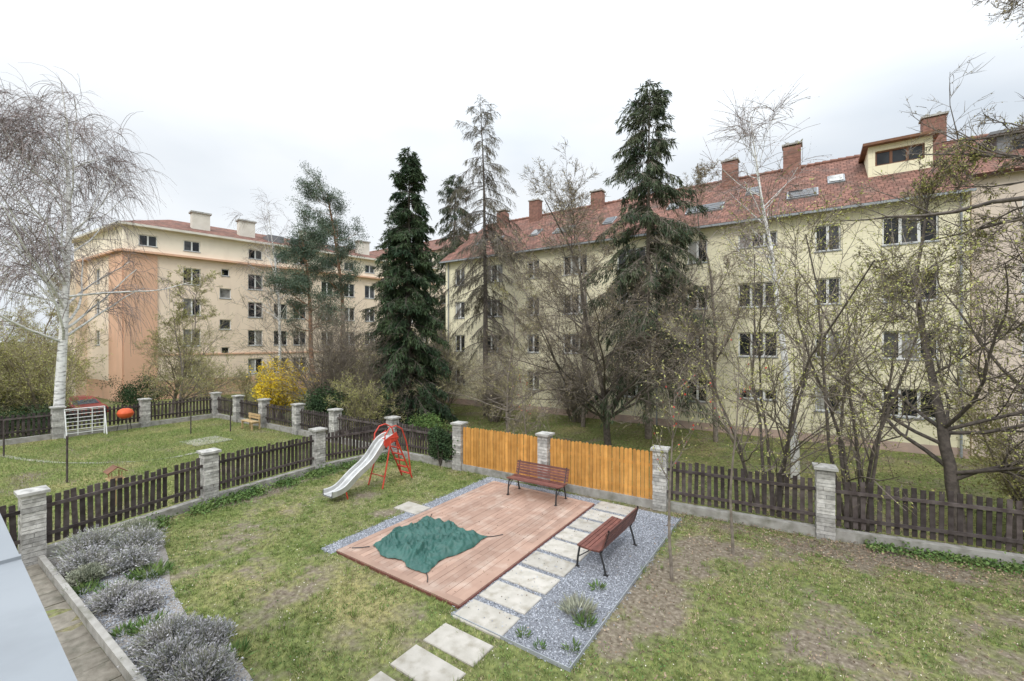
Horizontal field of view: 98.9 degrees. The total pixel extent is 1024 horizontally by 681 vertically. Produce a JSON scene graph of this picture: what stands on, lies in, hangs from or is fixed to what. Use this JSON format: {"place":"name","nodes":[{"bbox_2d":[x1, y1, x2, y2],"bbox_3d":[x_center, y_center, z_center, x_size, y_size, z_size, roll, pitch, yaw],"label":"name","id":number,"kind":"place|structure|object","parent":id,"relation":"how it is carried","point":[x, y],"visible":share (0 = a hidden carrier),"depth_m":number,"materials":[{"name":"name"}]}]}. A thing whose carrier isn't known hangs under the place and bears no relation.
{"place":"outdoors","nodes":[
{"label":"outdoors","id":0,"kind":"place"},
{"bbox_2d":[0,514,76,680],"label":"balcony parapet","id":1,"kind":"structure","parent":0,"point":[31,648],"depth_m":1.05,"materials":[{"name":"beige paint"}]},
{"bbox_2d":[25,564,125,680],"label":"concrete path","id":2,"kind":"structure","parent":0,"point":[95,663],"depth_m":6.72,"materials":[{"name":"concrete"}]},
{"bbox_2d":[0,436,232,462],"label":"concrete slab path","id":3,"kind":"structure","parent":0,"point":[203,443],"depth_m":19.51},
{"bbox_2d":[0,343,1023,680],"bbox_3d":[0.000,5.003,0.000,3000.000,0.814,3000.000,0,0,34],"label":"ground","id":4,"kind":"structure","parent":0,"point":[650,625],"depth_m":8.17,"materials":[{"name":"plant"}]},
{"bbox_2d":[0,265,56,412],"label":"bare garden tree","id":5,"kind":"object","parent":4,"relation":"on","point":[20,339],"visible":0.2,"depth_m":30.40,"materials":[{"name":"brown plant"}]},
{"bbox_2d":[0,326,82,412],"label":"budding shrub","id":6,"kind":"object","parent":4,"relation":"on","point":[3,393],"visible":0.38,"depth_m":27.89,"materials":[{"name":"green plant"}]},
{"bbox_2d":[0,401,86,437],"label":"evergreen bush","id":7,"kind":"object","parent":4,"relation":"on","point":[4,413],"visible":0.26,"depth_m":24.30,"materials":[{"name":"green plant"}]},
{"bbox_2d":[0,271,97,396],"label":"bare garden tree","id":8,"kind":"object","parent":4,"relation":"on","point":[56,280],"visible":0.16,"depth_m":41.29,"materials":[{"name":"brown plant"}]},
{"bbox_2d":[0,383,99,422],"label":"evergreen bush","id":9,"kind":"object","parent":4,"relation":"on","point":[23,403],"visible":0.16,"depth_m":29.71,"materials":[{"name":"green plant"}]},
{"bbox_2d":[0,316,106,414],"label":"budding shrub","id":10,"kind":"object","parent":4,"relation":"on","point":[26,384],"visible":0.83,"depth_m":27.85,"materials":[{"name":"green plant"}]},
{"bbox_2d":[0,268,109,405],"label":"bare garden tree","id":11,"kind":"object","parent":4,"relation":"on","point":[27,316],"visible":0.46,"depth_m":36.54,"materials":[{"name":"brown plant"}]},
{"bbox_2d":[48,395,108,419],"bbox_3d":[-30.488,4.670,30.724,4.240,1.460,1.820,0,0,23],"label":"parked car","id":12,"kind":"object","parent":4,"relation":"on","point":[95,402],"visible":0.32,"depth_m":30.23,"materials":[{"name":"red paint"}]},
{"bbox_2d":[64,406,107,438],"bbox_3d":[-20.417,3.917,21.009,0.458,1.379,1.470,0,0,34],"label":"white climbing frame","id":13,"kind":"object","parent":4,"relation":"on","point":[78,421],"visible":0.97,"depth_m":21.06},
{"bbox_2d":[38,554,145,680],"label":"concrete kerb","id":14,"kind":"structure","parent":4,"relation":"on","point":[107,643],"depth_m":6.89,"materials":[{"name":"concrete"}]},
{"bbox_2d":[0,64,217,405],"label":"birch tree","id":15,"kind":"object","parent":4,"relation":"on","point":[67,253],"visible":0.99,"depth_m":22.21,"materials":[{"name":"white plant"}]},
{"bbox_2d":[103,465,127,505],"bbox_3d":[-11.048,4.043,12.197,0.420,1.114,0.434,0,0,34],"label":"bird feeder","id":16,"kind":"object","parent":4,"relation":"on","point":[109,470],"visible":0.84,"depth_m":12.18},
{"bbox_2d":[116,407,133,430],"bbox_3d":[-19.728,3.996,22.355,0.700,1.213,0.690,0,0,34],"label":"kettle barbecue","id":17,"kind":"object","parent":4,"relation":"on","point":[125,413],"visible":1,"depth_m":22.19,"materials":[{"name":"orange metal"}]},
{"bbox_2d":[95,371,178,410],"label":"evergreen bush","id":18,"kind":"object","parent":4,"relation":"on","point":[127,392],"visible":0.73,"depth_m":31.99,"materials":[{"name":"green plant"}]},
{"bbox_2d":[48,529,253,680],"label":"planting bed","id":19,"kind":"object","parent":4,"relation":"on","point":[107,620],"visible":0.3,"depth_m":7.46,"materials":[{"name":"gravel"}]},
{"bbox_2d":[60,577,104,595],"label":"green plant","id":20,"kind":"object","parent":19,"relation":"on","point":[84,592],"visible":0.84,"depth_m":8.05,"materials":[{"name":"green plant"}]},
{"bbox_2d":[49,544,117,577],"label":"lavender bush","id":21,"kind":"object","parent":19,"relation":"on","point":[96,554],"visible":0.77,"depth_m":8.66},
{"bbox_2d":[62,561,111,586],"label":"lavender bush","id":22,"kind":"object","parent":19,"relation":"on","point":[91,571],"visible":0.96,"depth_m":8.29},
{"bbox_2d":[47,524,129,562],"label":"lavender bush","id":23,"kind":"object","parent":19,"relation":"on","point":[92,538],"visible":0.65,"depth_m":9.25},
{"bbox_2d":[83,577,148,617],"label":"lavender bush","id":24,"kind":"object","parent":19,"relation":"on","point":[107,598],"visible":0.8,"depth_m":7.49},
{"bbox_2d":[108,619,140,638],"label":"green plant","id":25,"kind":"object","parent":19,"relation":"on","point":[116,630],"visible":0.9,"depth_m":6.89,"materials":[{"name":"green plant"}]},
{"bbox_2d":[101,542,161,574],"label":"lavender bush","id":26,"kind":"object","parent":19,"relation":"on","point":[134,557],"visible":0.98,"depth_m":8.76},
{"bbox_2d":[107,517,159,537],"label":"lavender bush","id":27,"kind":"object","parent":19,"relation":"on","point":[130,523],"visible":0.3,"depth_m":10.12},
{"bbox_2d":[101,522,169,556],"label":"lavender bush","id":28,"kind":"object","parent":19,"relation":"on","point":[151,536],"visible":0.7,"depth_m":9.45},
{"bbox_2d":[112,587,165,619],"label":"lavender bush","id":29,"kind":"object","parent":19,"relation":"on","point":[140,601],"visible":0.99,"depth_m":7.38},
{"bbox_2d":[125,608,168,637],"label":"green plant","id":30,"kind":"object","parent":19,"relation":"on","point":[137,630],"visible":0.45,"depth_m":7.03,"materials":[{"name":"green plant"}]},
{"bbox_2d":[123,557,174,582],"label":"green plant","id":31,"kind":"object","parent":19,"relation":"on","point":[142,575],"visible":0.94,"depth_m":8.56,"materials":[{"name":"green plant"}]},
{"bbox_2d":[117,609,204,666],"bbox_3d":[-5.159,4.341,6.502,1.036,0.497,1.087,0,0,34],"label":"lavender bush","id":32,"kind":"object","parent":19,"relation":"on","point":[164,630],"visible":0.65,"depth_m":6.45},
{"bbox_2d":[132,630,212,680],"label":"lavender bush","id":33,"kind":"object","parent":19,"relation":"on","point":[162,657],"visible":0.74,"depth_m":6.02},
{"bbox_2d":[157,640,243,680],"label":"lavender bush","id":34,"kind":"object","parent":19,"relation":"on","point":[210,663],"visible":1,"depth_m":5.84,"materials":[{"name":"plant"}]},
{"bbox_2d":[174,614,236,654],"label":"lavender bush","id":35,"kind":"object","parent":19,"relation":"on","point":[217,630],"visible":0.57,"depth_m":6.55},
{"bbox_2d":[225,636,257,661],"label":"green plant","id":36,"kind":"object","parent":19,"relation":"on","point":[235,645],"visible":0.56,"depth_m":6.46,"materials":[{"name":"green plant"}]},
{"bbox_2d":[129,265,255,412],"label":"bare garden tree","id":37,"kind":"object","parent":4,"relation":"on","point":[177,362],"visible":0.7,"depth_m":32.46,"materials":[{"name":"brown plant"}]},
{"bbox_2d":[0,392,386,450],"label":"picket fence","id":38,"kind":"object","parent":4,"relation":"on","point":[335,418],"visible":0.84,"depth_m":22.00,"materials":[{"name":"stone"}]},
{"bbox_2d":[0,423,388,566],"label":"picket fence","id":39,"kind":"object","parent":4,"relation":"on","point":[36,532],"visible":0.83,"depth_m":11.41,"materials":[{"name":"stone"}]},
{"bbox_2d":[137,302,256,417],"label":"bare garden tree","id":40,"kind":"object","parent":4,"relation":"on","point":[202,367],"visible":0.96,"depth_m":28.19,"materials":[{"name":"brown plant"}]},
{"bbox_2d":[185,357,233,398],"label":"budding shrub","id":41,"kind":"object","parent":4,"relation":"on","point":[210,377],"visible":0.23,"depth_m":40.44,"materials":[{"name":"green plant"}]},
{"bbox_2d":[221,361,275,406],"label":"budding shrub","id":42,"kind":"object","parent":4,"relation":"on","point":[246,384],"visible":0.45,"depth_m":35.50,"materials":[{"name":"green plant"}]},
{"bbox_2d":[66,221,437,401],"bbox_3d":[-25.514,-2.350,48.759,39.863,15.900,12.552,0,0,-27],"label":"building facade","id":43,"kind":"object","parent":4,"relation":"on","point":[124,361],"visible":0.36,"depth_m":39.33,"materials":[{"name":"paint"}]},
{"bbox_2d":[117,220,436,267],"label":"roof","id":44,"kind":"structure","parent":43,"relation":"on","point":[174,224],"depth_m":44.92,"materials":[{"name":"tile"}]},
{"bbox_2d":[188,210,370,254],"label":"chimneys","id":45,"kind":"object","parent":44,"relation":"on","point":[199,220],"visible":0.5,"depth_m":46.72,"materials":[{"name":"white paint"}]},
{"bbox_2d":[74,225,438,399],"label":"walls","id":46,"kind":"structure","parent":4,"relation":"on","point":[169,242],"depth_m":43.27,"materials":[{"name":"beige paint"}]},
{"bbox_2d":[94,234,428,377],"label":"window frames","id":47,"kind":"structure","parent":46,"relation":"attached to","point":[147,245],"depth_m":45.64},
{"bbox_2d":[98,235,425,375],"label":"window glass","id":48,"kind":"object","parent":47,"relation":"in","point":[224,293],"visible":0.35,"depth_m":45.72,"materials":[{"name":"glass"}]},
{"bbox_2d":[224,188,316,390],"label":"birch tree","id":49,"kind":"object","parent":4,"relation":"on","point":[275,263],"visible":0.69,"depth_m":41.36,"materials":[{"name":"grey plant"}]},
{"bbox_2d":[247,355,320,418],"bbox_3d":[-14.149,2.897,27.426,3.756,4.051,4.337,0,0,-1],"label":"forsythia bush","id":50,"kind":"object","parent":4,"relation":"on","point":[274,400],"visible":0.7,"depth_m":26.71,"materials":[{"name":"yellow blossom"},{"name":"olive twig"},{"name":"grey brown bark"}]},
{"bbox_2d":[253,201,354,400],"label":"pine tree","id":51,"kind":"object","parent":4,"relation":"on","point":[303,251],"visible":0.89,"depth_m":36.67,"materials":[{"name":"green plant"}]},
{"bbox_2d":[283,380,350,427],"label":"evergreen bush","id":52,"kind":"object","parent":4,"relation":"on","point":[319,404],"visible":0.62,"depth_m":22.43,"materials":[{"name":"green plant"}]},
{"bbox_2d":[224,283,414,428],"bbox_3d":[-10.228,1.076,25.082,9.037,9.147,11.415,0,0,34],"label":"bare shrub","id":53,"kind":"object","parent":4,"relation":"on","point":[337,357],"visible":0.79,"depth_m":23.73,"materials":[{"name":"brown plant"}]},
{"bbox_2d":[287,160,372,343],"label":"pine tree","id":54,"kind":"object","parent":4,"relation":"on","point":[332,226],"visible":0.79,"depth_m":41.54,"materials":[{"name":"green plant"}]},
{"bbox_2d":[323,370,404,430],"bbox_3d":[-7.608,3.186,22.850,4.352,3.503,3.682,0,0,9],"label":"budding shrub","id":55,"kind":"object","parent":4,"relation":"on","point":[357,412],"visible":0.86,"depth_m":22.49,"materials":[{"name":"green plant"}]},
{"bbox_2d":[323,423,412,497],"bbox_3d":[-4.385,3.666,13.626,0.721,1.890,2.974,0,0,34],"label":"playground slide","id":56,"kind":"object","parent":4,"relation":"on","point":[351,476],"visible":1,"depth_m":13.67,"materials":[{"name":"metal"}]},
{"bbox_2d":[307,349,433,435],"bbox_3d":[-7.618,2.830,24.616,6.849,5.488,5.422,0,0,-38],"label":"bare shrub","id":57,"kind":"object","parent":4,"relation":"on","point":[366,382],"visible":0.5,"depth_m":24.12,"materials":[{"name":"brown plant"}]},
{"bbox_2d":[354,203,414,353],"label":"spruce tree","id":58,"kind":"object","parent":4,"relation":"on","point":[384,265],"visible":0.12,"depth_m":43.45,"materials":[{"name":"green plant"}]},
{"bbox_2d":[365,147,457,437],"bbox_3d":[-6.072,-2.356,25.685,5.566,17.553,5.359,0,0,-32],"label":"spruce tree","id":59,"kind":"object","parent":4,"relation":"on","point":[409,297],"visible":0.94,"depth_m":24.93,"materials":[{"name":"green plant"}]},
{"bbox_2d":[401,412,451,436],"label":"evergreen bush","id":60,"kind":"object","parent":4,"relation":"on","point":[432,419],"visible":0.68,"depth_m":23.59,"materials":[{"name":"green plant"}]},
{"bbox_2d":[430,249,448,310],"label":"walls","id":61,"kind":"structure","parent":4,"relation":"on","point":[444,290],"depth_m":67.87,"materials":[{"name":"beige paint"}]},
{"bbox_2d":[374,234,473,253],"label":"roof","id":62,"kind":"structure","parent":61,"relation":"on","point":[434,246],"depth_m":71.78,"materials":[{"name":"tile"}]},
{"bbox_2d":[426,423,458,465],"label":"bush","id":63,"kind":"object","parent":4,"relation":"on","point":[440,445],"visible":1,"depth_m":15.91,"materials":[{"name":"green plant"}]},
{"bbox_2d":[416,174,477,358],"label":"larch tree","id":64,"kind":"object","parent":4,"relation":"on","point":[449,192],"visible":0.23,"depth_m":41.31,"materials":[{"name":"green plant"}]},
{"bbox_2d":[412,318,496,410],"bbox_3d":[-5.269,1.804,31.610,8.133,8.232,10.274,0,0,-11],"label":"bare shrub","id":65,"kind":"object","parent":4,"relation":"on","point":[450,365],"visible":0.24,"depth_m":31.07,"materials":[{"name":"brown plant"}]},
{"bbox_2d":[336,481,594,608],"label":"wooden deck","id":66,"kind":"structure","parent":4,"relation":"on","point":[490,556],"depth_m":10.12,"materials":[{"name":"wood"}]},
{"bbox_2d":[352,514,502,582],"bbox_3d":[-1.870,4.415,9.899,2.364,0.269,2.461,0,0,34],"label":"sandbox tarpaulin cover","id":67,"kind":"object","parent":66,"relation":"on","point":[426,544],"visible":1,"depth_m":9.59,"materials":[{"name":"green fabric"}]},
{"bbox_2d":[506,459,568,505],"bbox_3d":[0.724,4.108,12.775,1.750,0.891,0.753,0,0,33],"label":"park bench","id":68,"kind":"object","parent":66,"relation":"on","point":[518,477],"visible":1,"depth_m":12.87,"materials":[{"name":"brown wood"}]},
{"bbox_2d":[440,94,536,415],"bbox_3d":[-1.683,-5.896,31.267,7.380,22.800,7.350,0,0,34],"label":"larch tree","id":69,"kind":"object","parent":4,"relation":"on","point":[484,299],"visible":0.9,"depth_m":31.37,"materials":[{"name":"brown plant"}]},
{"bbox_2d":[452,347,534,424],"bbox_3d":[-1.155,3.003,29.141,5.422,5.488,6.849,0,0,-20],"label":"bare shrub","id":70,"kind":"object","parent":4,"relation":"on","point":[494,403],"visible":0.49,"depth_m":28.78,"materials":[{"name":"brown plant"}]},
{"bbox_2d":[314,477,681,667],"bbox_3d":[0.046,4.573,10.456,6.517,0.050,6.451,0,0,34],"label":"gravel area","id":71,"kind":"object","parent":4,"relation":"on","point":[541,621],"visible":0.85,"depth_m":8.47,"materials":[{"name":"gravel"}]},
{"bbox_2d":[451,517,680,671],"bbox_3d":[1.656,4.580,9.299,2.216,0.070,6.270,0,0,34],"label":"gravel metal edging","id":72,"kind":"object","parent":71,"relation":"on","point":[550,660],"visible":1,"depth_m":6.73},
{"bbox_2d":[554,591,599,621],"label":"green plant","id":73,"kind":"object","parent":71,"relation":"on","point":[571,602],"visible":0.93,"depth_m":7.44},
{"bbox_2d":[570,607,598,629],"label":"green plant","id":74,"kind":"object","parent":71,"relation":"on","point":[594,622],"visible":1,"depth_m":7.07,"materials":[{"name":"green plant"}]},
{"bbox_2d":[575,506,638,576],"bbox_3d":[2.058,4.150,9.367,0.753,0.891,1.750,0,0,36],"label":"park bench","id":75,"kind":"object","parent":71,"relation":"on","point":[603,536],"visible":1,"depth_m":9.08,"materials":[{"name":"brown wood"}]},
{"bbox_2d":[405,264,594,435],"bbox_3d":[-0.670,0.505,25.290,9.044,10.031,8.875,0,0,34],"label":"bare garden tree","id":76,"kind":"object","parent":4,"relation":"on","point":[505,391],"visible":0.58,"depth_m":25.47,"materials":[{"name":"brown plant"}]},
{"bbox_2d":[368,501,634,680],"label":"paving stones","id":77,"kind":"object","parent":4,"relation":"on","point":[417,662],"visible":0.85,"depth_m":7.53,"materials":[{"name":"concrete"}]},
{"bbox_2d":[504,353,543,434],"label":"young tree","id":78,"kind":"object","parent":4,"relation":"on","point":[522,394],"visible":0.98,"depth_m":14.94,"materials":[{"name":"brown plant"}]},
{"bbox_2d":[58,451,1023,574],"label":"groundcover plants","id":79,"kind":"object","parent":4,"relation":"on","point":[318,472],"visible":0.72,"depth_m":11.43,"materials":[{"name":"green plant"}]},
{"bbox_2d":[462,427,652,508],"bbox_3d":[1.090,3.947,13.843,6.709,2.105,0.487,0,0,34],"label":"orange board fence","id":80,"kind":"object","parent":4,"relation":"on","point":[606,468],"visible":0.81,"depth_m":13.32,"materials":[{"name":"wood"}]},
{"bbox_2d":[533,356,598,422],"bbox_3d":[4.146,3.202,29.189,6.278,5.031,4.970,0,0,16],"label":"bare shrub","id":81,"kind":"object","parent":4,"relation":"on","point":[575,407],"visible":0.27,"depth_m":28.80,"materials":[{"name":"brown plant"}]},
{"bbox_2d":[527,175,607,426],"bbox_3d":[4.476,-3.182,29.643,6.719,17.387,10.349,0,0,34],"label":"bare garden tree","id":82,"kind":"object","parent":4,"relation":"on","point":[583,419],"visible":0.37,"depth_m":28.82,"materials":[{"name":"brown plant"}]},
{"bbox_2d":[181,405,1023,680],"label":"fallen leaves","id":83,"kind":"object","parent":4,"relation":"on","point":[860,558],"visible":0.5,"depth_m":9.01,"materials":[{"name":"brown plant"}]},
{"bbox_2d":[465,137,789,446],"bbox_3d":[4.360,-1.671,21.045,14.937,14.377,15.925,0,0,34],"label":"bare garden tree","id":84,"kind":"object","parent":4,"relation":"on","point":[553,277],"visible":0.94,"depth_m":20.13,"materials":[{"name":"brown plant"}]},
{"bbox_2d":[569,78,727,438],"bbox_3d":[7.029,-4.205,24.010,8.236,19.413,7.828,0,0,13],"label":"spruce tree","id":85,"kind":"object","parent":4,"relation":"on","point":[645,110],"visible":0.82,"depth_m":23.07,"materials":[{"name":"green plant"}]},
{"bbox_2d":[652,353,720,581],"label":"young tree","id":86,"kind":"object","parent":4,"relation":"on","point":[669,507],"visible":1,"depth_m":8.36,"materials":[{"name":"brown plant"}]},
{"bbox_2d":[384,415,1023,569],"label":"picket fence","id":87,"kind":"object","parent":4,"relation":"on","point":[823,513],"visible":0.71,"depth_m":10.13,"materials":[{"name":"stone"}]},
{"bbox_2d":[445,192,969,458],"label":"walls","id":88,"kind":"structure","parent":4,"relation":"on","point":[910,447],"depth_m":24.48,"materials":[{"name":"yellow paint"}]},
{"bbox_2d":[455,211,939,420],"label":"window frames","id":89,"kind":"structure","parent":88,"relation":"attached to","point":[839,278],"depth_m":23.33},
{"bbox_2d":[457,216,935,416],"bbox_3d":[7.663,-0.475,29.224,30.225,11.250,0.001,0,0,34],"label":"window glass","id":90,"kind":"object","parent":89,"relation":"in","point":[911,235],"visible":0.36,"depth_m":24.43,"materials":[{"name":"glass"}]},
{"bbox_2d":[440,150,975,261],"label":"roof","id":91,"kind":"structure","parent":88,"relation":"on","point":[853,170],"depth_m":26.74,"materials":[{"name":"tile"}]},
{"bbox_2d":[495,154,859,224],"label":"roof ridge tiles","id":92,"kind":"object","parent":91,"relation":"on","point":[802,166],"visible":0.33,"depth_m":29.78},
{"bbox_2d":[440,174,976,457],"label":"skylights and gutter","id":93,"kind":"object","parent":91,"relation":"attached to","point":[839,178],"visible":0.47,"depth_m":25.03,"materials":[{"name":"grey metal"}]},
{"bbox_2d":[495,111,948,227],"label":"chimneys","id":94,"kind":"object","parent":91,"relation":"on","point":[535,209],"visible":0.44,"depth_m":28.20,"materials":[{"name":"brick"}]},
{"bbox_2d":[858,128,940,177],"bbox_3d":[21.494,-9.620,24.588,3.100,2.240,3.750,0,0,34],"label":"dormer","id":95,"kind":"object","parent":91,"relation":"attached to","point":[867,153],"depth_m":23.44,"materials":[{"name":"paint"}]},
{"bbox_2d":[875,143,923,165],"bbox_3d":[20.716,-9.900,23.448,2.000,0.800,0.070,0,0,34],"label":"dormer frame","id":96,"kind":"object","parent":95,"relation":"attached to","point":[890,154],"visible":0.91,"depth_m":23.58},
{"bbox_2d":[662,158,767,441],"bbox_3d":[10.756,-2.047,23.968,5.210,15.112,7.438,0,0,18],"label":"bare garden tree","id":97,"kind":"object","parent":4,"relation":"on","point":[712,307],"visible":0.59,"depth_m":23.35,"materials":[{"name":"brown plant"}]},
{"bbox_2d":[697,325,777,554],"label":"young tree","id":98,"kind":"object","parent":4,"relation":"on","point":[730,489],"visible":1,"depth_m":9.18,"materials":[{"name":"brown plant"}]},
{"bbox_2d":[691,75,836,478],"bbox_3d":[10.318,-2.761,18.480,5.524,16.529,5.504,0,0,34],"label":"birch tree","id":99,"kind":"object","parent":4,"relation":"on","point":[770,248],"visible":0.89,"depth_m":17.96,"materials":[{"name":"grey plant"}]},
{"bbox_2d":[632,183,1023,514],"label":"multi stem tree","id":100,"kind":"object","parent":4,"relation":"on","point":[792,417],"visible":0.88,"depth_m":11.58,"materials":[{"name":"brown plant"}]},
{"bbox_2d":[715,112,1023,542],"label":"bare garden tree","id":101,"kind":"object","parent":4,"relation":"on","point":[947,462],"visible":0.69,"depth_m":12.24,"materials":[{"name":"brown plant"}]},
{"bbox_2d":[716,139,1023,531],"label":"multi stem tree","id":102,"kind":"object","parent":4,"relation":"on","point":[859,473],"visible":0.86,"depth_m":10.42,"materials":[{"name":"brown plant"}]},
{"bbox_2d":[798,0,1023,280],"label":"bare garden tree","id":103,"kind":"object","parent":4,"relation":"on","point":[1013,4],"visible":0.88,"depth_m":12.02,"materials":[{"name":"brown plant"}]},
{"bbox_2d":[859,190,1023,546],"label":"bare garden tree","id":104,"kind":"object","parent":4,"relation":"on","point":[1003,371],"visible":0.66,"depth_m":11.93,"materials":[{"name":"brown plant"}]},
{"bbox_2d":[903,350,1023,531],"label":"budding shrub","id":105,"kind":"object","parent":4,"relation":"on","point":[983,438],"visible":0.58,"depth_m":12.44,"materials":[{"name":"green plant"}]},
{"bbox_2d":[969,171,1023,459],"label":"walls","id":106,"kind":"structure","parent":4,"relation":"on","point":[1017,176],"depth_m":20.07,"materials":[{"name":"beige paint"}]},
{"bbox_2d":[948,138,1023,176],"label":"roof","id":107,"kind":"structure","parent":106,"relation":"on","point":[988,167],"depth_m":20.65,"materials":[{"name":"ceramic"}]},
{"bbox_2d":[980,126,1023,153],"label":"dormer row","id":108,"kind":"object","parent":107,"relation":"on","point":[997,143],"visible":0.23,"depth_m":21.55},
{"bbox_2d":[0,0,1023,342],"label":"sky","id":109,"kind":"structure","parent":0,"point":[232,96],"materials":[{"name":"white"}]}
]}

